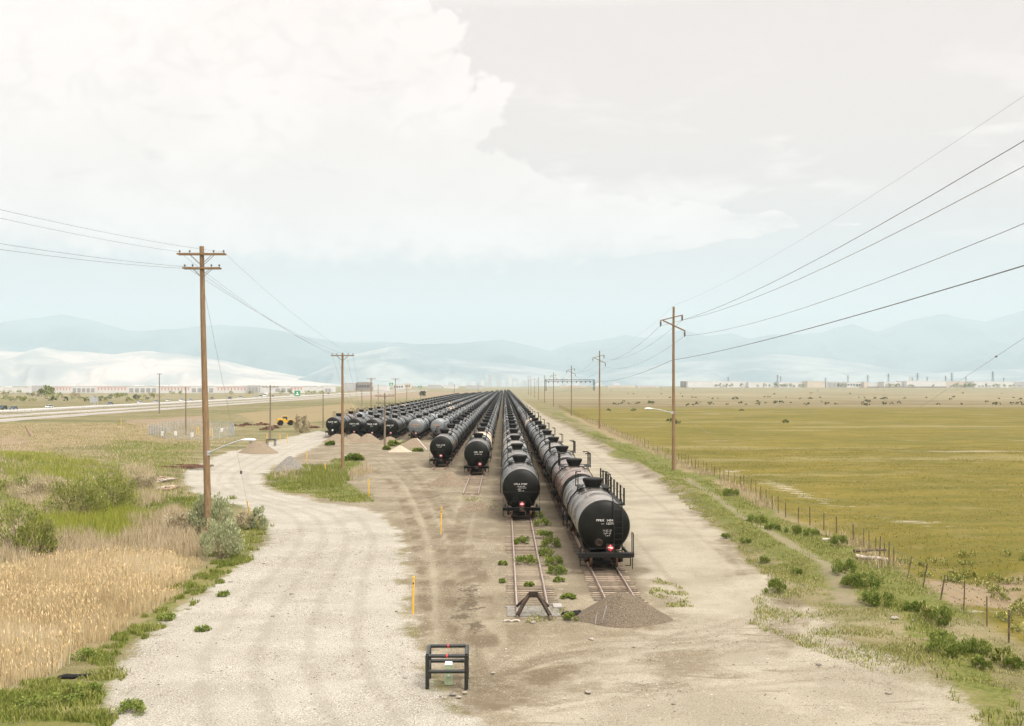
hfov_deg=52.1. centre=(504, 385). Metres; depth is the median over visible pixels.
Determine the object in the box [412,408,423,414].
tank car
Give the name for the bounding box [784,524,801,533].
weed
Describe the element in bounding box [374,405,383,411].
tank car
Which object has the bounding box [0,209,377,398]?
power line
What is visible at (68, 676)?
tyre scrap
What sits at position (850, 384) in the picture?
warehouse
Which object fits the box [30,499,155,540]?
tall grass
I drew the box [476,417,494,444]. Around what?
tank car
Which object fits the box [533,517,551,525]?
weed
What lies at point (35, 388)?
warehouse
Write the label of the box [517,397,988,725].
service road
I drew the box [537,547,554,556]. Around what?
weed
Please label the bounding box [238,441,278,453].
gravel heap
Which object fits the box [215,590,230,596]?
weed
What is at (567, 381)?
steel gantry
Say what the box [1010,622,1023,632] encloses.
flowering weed
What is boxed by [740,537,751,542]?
weed
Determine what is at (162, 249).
power line
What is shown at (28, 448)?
rough grass
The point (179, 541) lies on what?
dry grass
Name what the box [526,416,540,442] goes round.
tank car
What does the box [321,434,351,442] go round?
gravel heap
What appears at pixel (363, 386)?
office block
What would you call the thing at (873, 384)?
warehouse
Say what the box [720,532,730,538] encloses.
weed
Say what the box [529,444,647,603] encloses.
railway track
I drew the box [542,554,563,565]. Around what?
weed
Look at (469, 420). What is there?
tank car
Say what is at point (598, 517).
tank car
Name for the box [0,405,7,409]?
suv
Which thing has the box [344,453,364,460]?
weed
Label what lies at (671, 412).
street lamp
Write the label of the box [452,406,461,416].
tank car
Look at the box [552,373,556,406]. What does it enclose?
utility pole
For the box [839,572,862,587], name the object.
weed
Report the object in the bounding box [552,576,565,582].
weed
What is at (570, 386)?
warehouse
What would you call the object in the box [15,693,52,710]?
weed
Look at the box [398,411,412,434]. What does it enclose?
tank car
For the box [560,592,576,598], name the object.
weed
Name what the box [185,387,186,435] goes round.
utility pole
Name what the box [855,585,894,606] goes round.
weed
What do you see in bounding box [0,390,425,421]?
highway
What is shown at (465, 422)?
tank car
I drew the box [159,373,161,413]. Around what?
utility pole
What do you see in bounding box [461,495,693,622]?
yard weeds
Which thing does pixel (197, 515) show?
shrub
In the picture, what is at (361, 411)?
tank car
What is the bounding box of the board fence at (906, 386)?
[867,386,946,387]
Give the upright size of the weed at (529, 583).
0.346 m
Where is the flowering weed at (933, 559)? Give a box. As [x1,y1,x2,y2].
[925,557,937,562]
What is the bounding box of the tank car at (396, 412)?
[390,409,399,415]
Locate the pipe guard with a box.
[425,644,468,689]
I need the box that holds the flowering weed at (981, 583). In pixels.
[975,580,989,586]
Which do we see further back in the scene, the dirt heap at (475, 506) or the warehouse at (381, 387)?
the warehouse at (381, 387)
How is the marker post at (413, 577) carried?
on the dirt yard at (408, 502)
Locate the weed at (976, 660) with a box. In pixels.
[970,654,993,670]
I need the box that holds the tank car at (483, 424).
[476,420,493,448]
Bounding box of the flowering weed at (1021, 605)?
[1014,600,1023,608]
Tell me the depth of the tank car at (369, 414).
239.74 m
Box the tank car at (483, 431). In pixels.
[470,425,492,455]
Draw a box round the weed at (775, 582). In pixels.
[763,577,786,592]
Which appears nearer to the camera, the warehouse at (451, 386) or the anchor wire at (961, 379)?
the anchor wire at (961, 379)
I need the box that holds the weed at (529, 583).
[523,581,534,586]
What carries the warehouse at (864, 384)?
on the ground at (976, 696)
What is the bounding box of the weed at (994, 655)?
[987,646,1017,662]
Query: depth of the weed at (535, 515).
85.68 m
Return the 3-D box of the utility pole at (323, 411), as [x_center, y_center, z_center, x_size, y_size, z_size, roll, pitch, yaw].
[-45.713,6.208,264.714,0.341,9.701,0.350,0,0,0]
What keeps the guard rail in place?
on the ground at (976, 696)
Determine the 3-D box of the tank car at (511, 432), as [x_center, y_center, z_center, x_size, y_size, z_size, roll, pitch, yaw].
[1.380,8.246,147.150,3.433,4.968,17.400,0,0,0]
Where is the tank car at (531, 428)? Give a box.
[528,419,544,447]
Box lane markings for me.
[2,394,362,418]
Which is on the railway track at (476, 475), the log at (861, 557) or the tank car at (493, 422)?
the tank car at (493, 422)
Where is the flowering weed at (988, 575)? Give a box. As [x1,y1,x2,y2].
[986,572,1000,580]
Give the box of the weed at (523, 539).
[513,535,529,543]
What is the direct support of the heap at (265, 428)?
on the ground at (976, 696)
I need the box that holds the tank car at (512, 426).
[502,422,522,437]
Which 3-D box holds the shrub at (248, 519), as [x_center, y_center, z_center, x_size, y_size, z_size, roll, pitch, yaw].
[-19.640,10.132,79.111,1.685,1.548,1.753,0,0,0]
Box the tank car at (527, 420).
[524,412,538,436]
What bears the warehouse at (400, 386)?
on the ground at (976, 696)
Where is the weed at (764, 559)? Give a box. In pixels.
[759,556,770,562]
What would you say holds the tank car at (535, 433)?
on the railway track at (606, 585)
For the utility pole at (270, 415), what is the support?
on the ground at (976, 696)
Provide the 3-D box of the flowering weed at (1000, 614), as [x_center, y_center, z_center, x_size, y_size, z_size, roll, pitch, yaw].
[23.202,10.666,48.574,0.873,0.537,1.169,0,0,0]
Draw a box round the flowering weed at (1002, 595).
[990,591,1011,600]
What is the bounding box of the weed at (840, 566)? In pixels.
[831,557,857,573]
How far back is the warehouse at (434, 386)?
2600.00 m
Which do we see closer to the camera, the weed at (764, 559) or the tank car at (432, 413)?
the weed at (764, 559)
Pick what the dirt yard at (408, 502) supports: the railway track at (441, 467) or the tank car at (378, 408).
the railway track at (441, 467)
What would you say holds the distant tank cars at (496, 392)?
on the railway track at (441, 467)
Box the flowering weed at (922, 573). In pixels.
[917,570,932,576]
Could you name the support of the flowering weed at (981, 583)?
on the meadow ground at (847, 421)
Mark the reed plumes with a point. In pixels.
(90, 583)
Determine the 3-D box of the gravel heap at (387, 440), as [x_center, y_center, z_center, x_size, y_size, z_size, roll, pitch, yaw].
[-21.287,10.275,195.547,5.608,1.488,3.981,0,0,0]
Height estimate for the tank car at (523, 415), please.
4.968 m
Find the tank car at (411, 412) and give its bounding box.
[406,409,417,419]
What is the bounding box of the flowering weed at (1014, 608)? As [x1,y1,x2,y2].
[1009,603,1023,617]
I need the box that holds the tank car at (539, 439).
[534,427,554,466]
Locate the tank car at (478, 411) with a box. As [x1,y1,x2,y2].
[470,406,480,419]
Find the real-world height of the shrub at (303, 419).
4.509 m
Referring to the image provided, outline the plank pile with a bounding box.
[161,464,213,468]
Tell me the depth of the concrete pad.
50.34 m
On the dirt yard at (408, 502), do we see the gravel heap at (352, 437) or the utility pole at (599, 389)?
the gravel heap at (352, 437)
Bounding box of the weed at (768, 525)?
[764,521,780,529]
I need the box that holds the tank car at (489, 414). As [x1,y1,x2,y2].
[484,412,496,432]
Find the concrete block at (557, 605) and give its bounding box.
[553,603,561,608]
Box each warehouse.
[0,386,31,392]
[32,386,43,392]
[44,385,316,392]
[322,386,335,391]
[344,383,356,390]
[373,385,389,389]
[393,384,404,388]
[404,383,411,388]
[428,385,440,388]
[444,385,458,388]
[467,385,482,388]
[559,386,587,387]
[605,385,635,387]
[636,386,658,387]
[680,381,685,386]
[686,381,746,387]
[747,382,770,387]
[774,382,802,387]
[801,381,824,387]
[825,382,845,387]
[846,382,861,387]
[862,382,867,387]
[868,383,878,385]
[877,382,902,385]
[899,380,946,385]
[947,381,965,387]
[965,381,1013,387]
[1014,382,1023,387]
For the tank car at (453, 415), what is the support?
on the railway track
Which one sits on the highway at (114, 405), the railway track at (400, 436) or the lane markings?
the lane markings
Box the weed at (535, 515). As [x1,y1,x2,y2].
[531,511,543,518]
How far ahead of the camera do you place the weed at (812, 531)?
75.63 m
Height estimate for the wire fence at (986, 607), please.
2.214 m
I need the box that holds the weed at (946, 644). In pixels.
[925,631,976,657]
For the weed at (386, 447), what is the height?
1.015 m
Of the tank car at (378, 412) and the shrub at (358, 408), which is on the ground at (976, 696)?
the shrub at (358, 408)
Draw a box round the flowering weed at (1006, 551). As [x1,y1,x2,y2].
[1000,549,1011,555]
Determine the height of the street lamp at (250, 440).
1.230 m
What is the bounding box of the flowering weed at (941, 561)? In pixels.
[939,558,948,564]
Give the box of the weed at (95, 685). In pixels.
[72,681,105,699]
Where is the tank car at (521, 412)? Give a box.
[519,406,529,421]
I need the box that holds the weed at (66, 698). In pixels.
[44,692,80,706]
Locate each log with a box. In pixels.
[503,619,519,621]
[853,548,885,552]
[856,554,887,561]
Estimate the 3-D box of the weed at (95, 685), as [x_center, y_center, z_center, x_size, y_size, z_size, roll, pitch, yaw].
[-14.575,10.698,36.858,1.093,0.525,1.247,0,0,-37]
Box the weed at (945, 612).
[927,605,953,625]
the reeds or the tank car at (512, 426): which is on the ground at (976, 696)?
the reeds
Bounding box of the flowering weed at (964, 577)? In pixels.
[956,574,970,583]
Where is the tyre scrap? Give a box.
[58,673,90,678]
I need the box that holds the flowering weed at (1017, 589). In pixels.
[1010,587,1021,591]
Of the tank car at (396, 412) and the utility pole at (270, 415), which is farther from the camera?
the tank car at (396, 412)
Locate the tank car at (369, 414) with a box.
[365,410,377,418]
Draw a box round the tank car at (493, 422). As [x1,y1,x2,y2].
[482,414,495,437]
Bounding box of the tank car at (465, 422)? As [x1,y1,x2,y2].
[453,415,469,440]
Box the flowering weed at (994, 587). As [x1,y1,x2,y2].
[984,584,1001,592]
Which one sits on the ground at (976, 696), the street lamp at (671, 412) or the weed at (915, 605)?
the weed at (915, 605)
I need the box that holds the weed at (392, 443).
[387,439,398,445]
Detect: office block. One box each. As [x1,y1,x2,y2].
[247,385,261,392]
[357,382,372,390]
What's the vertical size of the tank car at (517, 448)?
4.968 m
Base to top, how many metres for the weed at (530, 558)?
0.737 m
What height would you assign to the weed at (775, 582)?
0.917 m
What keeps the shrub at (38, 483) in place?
on the ground at (976, 696)
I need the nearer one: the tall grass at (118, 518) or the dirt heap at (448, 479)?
the tall grass at (118, 518)
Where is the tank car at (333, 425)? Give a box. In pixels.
[325,413,349,435]
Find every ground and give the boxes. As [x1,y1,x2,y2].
[0,386,1023,725]
[529,393,1023,646]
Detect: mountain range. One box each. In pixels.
[0,315,597,376]
[552,310,1023,376]
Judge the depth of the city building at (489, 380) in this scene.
8637.97 m
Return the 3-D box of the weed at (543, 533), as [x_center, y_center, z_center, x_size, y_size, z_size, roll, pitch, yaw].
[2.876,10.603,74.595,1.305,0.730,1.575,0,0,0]
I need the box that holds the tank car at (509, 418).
[502,415,518,433]
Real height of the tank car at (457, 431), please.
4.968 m
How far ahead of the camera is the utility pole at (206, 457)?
75.24 m
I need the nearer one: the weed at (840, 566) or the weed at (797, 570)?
the weed at (840, 566)
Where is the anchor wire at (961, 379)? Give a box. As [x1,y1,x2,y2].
[898,338,1023,421]
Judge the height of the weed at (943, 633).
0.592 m
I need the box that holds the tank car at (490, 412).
[483,410,496,430]
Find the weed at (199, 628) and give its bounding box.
[194,624,211,631]
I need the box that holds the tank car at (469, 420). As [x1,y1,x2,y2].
[459,413,472,436]
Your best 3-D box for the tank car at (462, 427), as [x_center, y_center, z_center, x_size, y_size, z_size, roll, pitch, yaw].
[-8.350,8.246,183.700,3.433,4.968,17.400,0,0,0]
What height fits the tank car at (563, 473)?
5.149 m
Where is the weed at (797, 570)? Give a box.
[790,567,803,573]
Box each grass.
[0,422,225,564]
[0,422,231,562]
[0,432,1023,725]
[0,450,174,498]
[0,459,373,566]
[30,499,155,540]
[288,462,351,487]
[658,476,1023,690]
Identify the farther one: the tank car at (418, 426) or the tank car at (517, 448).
the tank car at (418, 426)
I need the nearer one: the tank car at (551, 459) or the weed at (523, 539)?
the weed at (523, 539)
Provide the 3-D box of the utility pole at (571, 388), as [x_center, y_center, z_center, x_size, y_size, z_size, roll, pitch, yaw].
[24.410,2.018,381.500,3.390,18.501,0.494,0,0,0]
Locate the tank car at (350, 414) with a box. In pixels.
[346,411,357,418]
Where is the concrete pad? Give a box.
[507,606,559,616]
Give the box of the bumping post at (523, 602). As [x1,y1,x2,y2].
[516,591,551,615]
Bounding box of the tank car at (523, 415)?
[521,409,532,429]
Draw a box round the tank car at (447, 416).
[440,411,453,422]
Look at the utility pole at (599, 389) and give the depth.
264.54 m
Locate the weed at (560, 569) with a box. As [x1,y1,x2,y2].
[544,564,567,575]
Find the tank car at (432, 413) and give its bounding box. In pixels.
[427,409,437,418]
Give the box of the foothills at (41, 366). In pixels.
[0,347,340,385]
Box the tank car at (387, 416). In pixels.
[381,411,391,419]
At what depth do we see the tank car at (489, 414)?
225.78 m
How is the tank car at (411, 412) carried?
on the railway track at (400, 436)
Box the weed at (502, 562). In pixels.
[498,560,507,565]
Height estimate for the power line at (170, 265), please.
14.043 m
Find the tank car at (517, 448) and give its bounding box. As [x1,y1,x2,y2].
[501,440,532,465]
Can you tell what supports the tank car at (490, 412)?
on the railway track at (476, 475)
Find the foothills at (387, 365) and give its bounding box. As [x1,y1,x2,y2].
[298,346,639,385]
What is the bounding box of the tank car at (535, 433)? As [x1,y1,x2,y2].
[531,423,551,456]
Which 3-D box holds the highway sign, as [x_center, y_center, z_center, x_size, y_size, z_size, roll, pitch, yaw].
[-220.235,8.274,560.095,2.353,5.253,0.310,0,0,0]
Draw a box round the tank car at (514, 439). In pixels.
[501,432,528,459]
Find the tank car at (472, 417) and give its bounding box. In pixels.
[462,411,474,431]
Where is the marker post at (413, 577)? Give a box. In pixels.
[412,576,414,613]
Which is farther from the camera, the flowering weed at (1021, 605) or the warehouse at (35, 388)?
the warehouse at (35, 388)
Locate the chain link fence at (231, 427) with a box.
[148,419,233,439]
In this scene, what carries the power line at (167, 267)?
attached to the utility pole at (206, 457)
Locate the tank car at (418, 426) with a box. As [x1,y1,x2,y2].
[408,413,428,438]
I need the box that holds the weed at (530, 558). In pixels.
[513,554,538,564]
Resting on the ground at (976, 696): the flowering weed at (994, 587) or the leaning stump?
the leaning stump
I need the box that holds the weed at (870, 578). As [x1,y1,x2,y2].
[848,571,884,587]
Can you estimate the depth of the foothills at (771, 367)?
14555.70 m
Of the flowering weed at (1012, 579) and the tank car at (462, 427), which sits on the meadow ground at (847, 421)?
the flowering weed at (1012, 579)
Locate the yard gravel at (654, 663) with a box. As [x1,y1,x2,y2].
[402,532,948,725]
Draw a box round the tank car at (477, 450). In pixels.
[464,430,491,473]
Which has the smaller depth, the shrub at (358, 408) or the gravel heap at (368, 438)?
the gravel heap at (368, 438)
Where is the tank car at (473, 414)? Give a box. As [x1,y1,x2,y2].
[465,409,476,429]
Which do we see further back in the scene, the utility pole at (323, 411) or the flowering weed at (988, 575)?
the utility pole at (323, 411)
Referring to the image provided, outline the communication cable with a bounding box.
[556,265,1023,391]
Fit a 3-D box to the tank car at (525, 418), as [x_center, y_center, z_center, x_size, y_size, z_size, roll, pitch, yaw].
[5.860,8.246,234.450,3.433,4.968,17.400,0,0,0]
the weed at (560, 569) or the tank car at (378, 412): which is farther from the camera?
the tank car at (378, 412)
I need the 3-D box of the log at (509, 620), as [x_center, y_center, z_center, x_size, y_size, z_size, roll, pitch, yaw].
[0.347,10.827,48.225,0.789,0.174,0.154,0,0,-5]
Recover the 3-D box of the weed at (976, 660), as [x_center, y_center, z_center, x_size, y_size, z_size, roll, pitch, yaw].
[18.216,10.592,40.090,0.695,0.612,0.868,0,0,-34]
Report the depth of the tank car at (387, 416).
234.67 m
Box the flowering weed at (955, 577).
[940,573,962,583]
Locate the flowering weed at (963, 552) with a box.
[958,549,976,556]
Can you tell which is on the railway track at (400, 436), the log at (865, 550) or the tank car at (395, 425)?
the tank car at (395, 425)
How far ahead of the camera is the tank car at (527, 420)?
215.59 m
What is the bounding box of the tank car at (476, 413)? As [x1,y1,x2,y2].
[468,407,478,423]
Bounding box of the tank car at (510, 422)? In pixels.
[502,418,520,432]
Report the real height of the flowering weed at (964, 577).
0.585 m
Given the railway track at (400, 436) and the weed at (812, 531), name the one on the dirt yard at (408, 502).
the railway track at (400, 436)
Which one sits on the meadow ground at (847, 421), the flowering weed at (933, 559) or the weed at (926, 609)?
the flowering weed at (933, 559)
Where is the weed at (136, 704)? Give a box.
[111,698,147,715]
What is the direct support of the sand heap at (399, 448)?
on the dirt yard at (408, 502)
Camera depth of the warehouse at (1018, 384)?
3013.00 m
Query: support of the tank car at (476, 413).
on the railway track at (441, 467)
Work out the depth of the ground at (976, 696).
119.25 m
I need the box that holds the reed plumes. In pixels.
[0,544,201,680]
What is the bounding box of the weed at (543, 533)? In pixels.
[536,529,552,538]
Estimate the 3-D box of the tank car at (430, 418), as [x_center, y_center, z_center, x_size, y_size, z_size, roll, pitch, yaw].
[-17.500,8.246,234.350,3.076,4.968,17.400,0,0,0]
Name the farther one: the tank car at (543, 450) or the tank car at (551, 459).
the tank car at (543, 450)
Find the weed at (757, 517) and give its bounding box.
[745,513,768,522]
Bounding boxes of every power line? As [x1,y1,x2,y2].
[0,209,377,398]
[0,243,368,405]
[0,249,372,401]
[1,218,384,401]
[538,140,1023,382]
[545,166,1023,380]
[554,223,1023,384]
[606,97,1021,350]
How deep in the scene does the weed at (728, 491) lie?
101.89 m
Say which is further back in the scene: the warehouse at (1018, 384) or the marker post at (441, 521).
the warehouse at (1018, 384)
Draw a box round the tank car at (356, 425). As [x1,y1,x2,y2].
[346,413,369,436]
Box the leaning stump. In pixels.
[24,425,32,435]
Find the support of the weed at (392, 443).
on the dirt yard at (408, 502)
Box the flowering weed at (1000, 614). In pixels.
[993,609,1012,621]
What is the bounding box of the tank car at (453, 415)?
[445,409,457,419]
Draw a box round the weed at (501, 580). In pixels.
[498,578,505,583]
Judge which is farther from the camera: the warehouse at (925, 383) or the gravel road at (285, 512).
the warehouse at (925, 383)
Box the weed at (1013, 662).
[1001,655,1023,669]
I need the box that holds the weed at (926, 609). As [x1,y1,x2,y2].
[921,604,938,618]
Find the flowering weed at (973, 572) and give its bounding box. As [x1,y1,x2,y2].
[959,568,978,576]
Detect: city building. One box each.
[488,374,491,386]
[508,375,511,386]
[527,376,530,385]
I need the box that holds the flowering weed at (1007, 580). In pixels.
[997,577,1010,583]
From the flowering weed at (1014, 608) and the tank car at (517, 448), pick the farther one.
the tank car at (517, 448)
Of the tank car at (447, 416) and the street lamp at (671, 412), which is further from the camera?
the tank car at (447, 416)
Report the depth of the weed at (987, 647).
42.37 m
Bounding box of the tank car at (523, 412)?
[520,408,528,425]
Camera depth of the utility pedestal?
38.09 m
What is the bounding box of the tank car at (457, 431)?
[444,422,462,454]
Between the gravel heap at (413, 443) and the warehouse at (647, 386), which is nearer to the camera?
the gravel heap at (413, 443)
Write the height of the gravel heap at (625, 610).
1.352 m
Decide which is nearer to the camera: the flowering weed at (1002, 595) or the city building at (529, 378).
the flowering weed at (1002, 595)
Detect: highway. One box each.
[0,390,398,412]
[0,390,412,416]
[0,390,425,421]
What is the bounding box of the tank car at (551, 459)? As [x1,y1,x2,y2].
[544,440,575,496]
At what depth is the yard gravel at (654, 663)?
39.99 m
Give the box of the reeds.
[0,544,202,688]
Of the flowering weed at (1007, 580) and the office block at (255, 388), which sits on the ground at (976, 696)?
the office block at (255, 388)
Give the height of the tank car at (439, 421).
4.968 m
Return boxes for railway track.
[396,431,409,439]
[418,432,432,440]
[430,413,484,469]
[459,434,494,494]
[504,498,558,618]
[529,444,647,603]
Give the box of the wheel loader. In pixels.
[276,416,294,424]
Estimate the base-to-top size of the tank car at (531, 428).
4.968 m
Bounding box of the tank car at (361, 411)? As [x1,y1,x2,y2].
[357,409,367,415]
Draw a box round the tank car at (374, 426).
[364,413,386,437]
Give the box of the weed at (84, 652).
[68,645,102,661]
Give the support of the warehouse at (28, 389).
on the ground at (976, 696)
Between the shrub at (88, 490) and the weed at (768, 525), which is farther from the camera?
the shrub at (88, 490)
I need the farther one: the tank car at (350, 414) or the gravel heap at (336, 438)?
the tank car at (350, 414)
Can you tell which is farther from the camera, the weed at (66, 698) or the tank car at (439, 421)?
the tank car at (439, 421)
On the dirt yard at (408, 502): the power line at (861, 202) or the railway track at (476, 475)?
the railway track at (476, 475)
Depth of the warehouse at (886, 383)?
2992.00 m
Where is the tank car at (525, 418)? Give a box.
[523,411,534,434]
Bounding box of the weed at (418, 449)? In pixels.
[412,447,423,451]
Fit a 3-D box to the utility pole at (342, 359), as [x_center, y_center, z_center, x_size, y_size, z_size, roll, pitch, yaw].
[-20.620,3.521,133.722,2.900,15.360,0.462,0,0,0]
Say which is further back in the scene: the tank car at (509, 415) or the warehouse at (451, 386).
the warehouse at (451, 386)
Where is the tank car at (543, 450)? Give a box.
[538,434,562,478]
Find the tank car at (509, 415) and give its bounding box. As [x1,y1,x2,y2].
[502,413,518,425]
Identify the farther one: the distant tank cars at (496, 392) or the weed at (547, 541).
the distant tank cars at (496, 392)
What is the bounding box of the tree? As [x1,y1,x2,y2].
[37,385,55,393]
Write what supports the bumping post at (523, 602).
on the railway track at (543, 590)
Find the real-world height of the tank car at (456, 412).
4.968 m
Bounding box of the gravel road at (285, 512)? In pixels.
[101,431,481,725]
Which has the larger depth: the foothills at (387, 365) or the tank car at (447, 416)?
the foothills at (387, 365)
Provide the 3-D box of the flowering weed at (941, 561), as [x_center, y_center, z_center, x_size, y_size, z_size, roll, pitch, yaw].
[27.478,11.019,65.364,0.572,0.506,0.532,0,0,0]
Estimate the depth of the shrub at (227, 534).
65.98 m
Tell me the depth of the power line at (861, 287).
63.62 m
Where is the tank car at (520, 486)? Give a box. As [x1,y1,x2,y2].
[500,450,539,517]
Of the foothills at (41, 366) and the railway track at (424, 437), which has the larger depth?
the foothills at (41, 366)
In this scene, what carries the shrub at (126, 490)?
on the ground at (976, 696)
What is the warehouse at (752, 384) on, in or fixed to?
on the ground at (976, 696)
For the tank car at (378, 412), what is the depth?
257.71 m
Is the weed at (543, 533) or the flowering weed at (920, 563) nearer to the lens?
the flowering weed at (920, 563)
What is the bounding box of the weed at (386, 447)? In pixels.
[382,445,390,449]
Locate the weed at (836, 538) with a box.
[829,533,847,545]
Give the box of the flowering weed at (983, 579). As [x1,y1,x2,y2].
[970,575,987,583]
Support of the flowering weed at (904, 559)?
on the meadow ground at (847, 421)
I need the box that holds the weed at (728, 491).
[723,488,739,495]
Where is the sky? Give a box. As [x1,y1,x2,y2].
[0,0,1023,350]
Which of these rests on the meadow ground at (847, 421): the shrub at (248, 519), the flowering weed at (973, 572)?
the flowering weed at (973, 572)
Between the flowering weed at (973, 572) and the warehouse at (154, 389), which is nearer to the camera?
the flowering weed at (973, 572)
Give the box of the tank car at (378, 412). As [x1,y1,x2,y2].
[375,409,383,416]
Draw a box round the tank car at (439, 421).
[430,413,449,437]
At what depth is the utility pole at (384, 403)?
177.57 m
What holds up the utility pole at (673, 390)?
on the ground at (976, 696)
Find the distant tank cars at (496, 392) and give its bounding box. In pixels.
[451,390,513,397]
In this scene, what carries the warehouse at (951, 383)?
on the ground at (976, 696)
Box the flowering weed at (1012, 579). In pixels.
[1008,576,1021,584]
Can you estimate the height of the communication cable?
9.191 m
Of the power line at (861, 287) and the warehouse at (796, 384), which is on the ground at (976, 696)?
the warehouse at (796, 384)
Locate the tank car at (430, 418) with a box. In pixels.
[421,411,434,433]
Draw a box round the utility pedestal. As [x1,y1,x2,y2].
[445,661,452,684]
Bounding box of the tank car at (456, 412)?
[449,408,460,419]
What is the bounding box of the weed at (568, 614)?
[562,611,577,620]
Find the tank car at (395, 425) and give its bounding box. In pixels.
[383,413,405,438]
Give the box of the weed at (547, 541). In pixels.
[540,536,560,547]
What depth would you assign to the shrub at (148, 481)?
105.89 m
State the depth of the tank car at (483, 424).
170.69 m
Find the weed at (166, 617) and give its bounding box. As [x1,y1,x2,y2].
[156,611,176,621]
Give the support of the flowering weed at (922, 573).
on the meadow ground at (847, 421)
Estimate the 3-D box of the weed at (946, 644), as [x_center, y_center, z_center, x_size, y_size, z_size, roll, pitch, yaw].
[18.153,10.506,42.742,2.042,0.939,1.700,0,0,-32]
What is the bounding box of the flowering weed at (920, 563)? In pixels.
[918,560,924,566]
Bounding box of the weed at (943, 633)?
[929,629,948,640]
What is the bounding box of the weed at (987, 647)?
[955,635,992,655]
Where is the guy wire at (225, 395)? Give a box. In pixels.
[205,296,246,498]
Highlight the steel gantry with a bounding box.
[545,379,594,390]
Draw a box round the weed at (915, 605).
[901,600,931,611]
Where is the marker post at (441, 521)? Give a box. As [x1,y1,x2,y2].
[440,507,441,533]
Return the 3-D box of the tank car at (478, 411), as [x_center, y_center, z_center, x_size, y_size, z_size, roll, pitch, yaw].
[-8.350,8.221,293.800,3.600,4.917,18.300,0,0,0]
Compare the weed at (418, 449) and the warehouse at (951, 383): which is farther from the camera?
the warehouse at (951, 383)
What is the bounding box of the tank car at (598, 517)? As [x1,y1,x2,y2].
[563,468,633,568]
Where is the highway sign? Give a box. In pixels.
[90,396,93,405]
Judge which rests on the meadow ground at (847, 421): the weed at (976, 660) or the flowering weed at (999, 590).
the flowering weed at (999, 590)
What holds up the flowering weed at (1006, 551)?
on the meadow ground at (847, 421)
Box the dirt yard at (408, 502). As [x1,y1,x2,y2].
[262,393,869,725]
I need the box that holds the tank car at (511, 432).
[502,426,525,444]
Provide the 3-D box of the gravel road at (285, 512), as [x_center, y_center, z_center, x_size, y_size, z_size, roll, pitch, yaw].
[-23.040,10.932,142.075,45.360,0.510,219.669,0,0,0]
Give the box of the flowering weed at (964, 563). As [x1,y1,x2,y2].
[956,559,975,565]
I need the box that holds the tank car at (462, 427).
[450,418,466,447]
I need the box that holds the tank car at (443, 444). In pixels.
[429,426,457,465]
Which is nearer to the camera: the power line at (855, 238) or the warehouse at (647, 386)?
the power line at (855, 238)
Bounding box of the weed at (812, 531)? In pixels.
[802,528,820,535]
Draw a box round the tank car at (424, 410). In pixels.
[418,406,429,413]
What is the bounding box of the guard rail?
[0,392,366,412]
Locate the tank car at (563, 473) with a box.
[551,451,592,521]
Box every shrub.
[0,473,33,489]
[0,498,63,554]
[12,516,58,555]
[14,474,70,499]
[38,472,110,514]
[73,476,114,501]
[90,469,143,507]
[127,470,160,490]
[161,508,194,532]
[184,493,235,533]
[199,515,246,558]
[234,509,251,528]
[247,505,268,529]
[292,414,310,432]
[345,406,365,413]
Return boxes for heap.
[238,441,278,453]
[259,426,272,429]
[271,456,307,471]
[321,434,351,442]
[345,433,360,441]
[354,434,379,442]
[376,437,399,443]
[388,445,411,451]
[396,438,429,447]
[428,472,467,486]
[457,502,494,511]
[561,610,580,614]
[574,592,672,627]
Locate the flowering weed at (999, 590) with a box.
[988,585,1009,594]
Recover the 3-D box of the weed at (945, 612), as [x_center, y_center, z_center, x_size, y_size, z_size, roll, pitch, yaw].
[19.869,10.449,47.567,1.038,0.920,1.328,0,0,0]
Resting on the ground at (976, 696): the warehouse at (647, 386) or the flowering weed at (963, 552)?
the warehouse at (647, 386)
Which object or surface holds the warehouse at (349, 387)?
on the ground at (976, 696)
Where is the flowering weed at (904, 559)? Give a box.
[895,557,913,563]
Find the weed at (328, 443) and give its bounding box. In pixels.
[324,440,334,445]
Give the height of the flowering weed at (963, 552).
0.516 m
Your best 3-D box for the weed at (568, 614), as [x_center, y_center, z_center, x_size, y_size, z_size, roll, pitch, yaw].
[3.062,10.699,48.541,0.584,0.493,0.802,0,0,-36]
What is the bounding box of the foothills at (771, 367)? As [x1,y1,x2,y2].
[593,354,1023,385]
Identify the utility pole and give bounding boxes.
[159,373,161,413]
[177,246,226,533]
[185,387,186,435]
[266,385,271,440]
[322,391,323,427]
[331,353,353,469]
[376,393,393,449]
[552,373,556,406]
[569,366,575,415]
[592,351,605,427]
[660,307,685,469]
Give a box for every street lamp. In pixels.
[207,438,255,454]
[644,408,672,413]
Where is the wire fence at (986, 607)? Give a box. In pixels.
[559,405,1021,642]

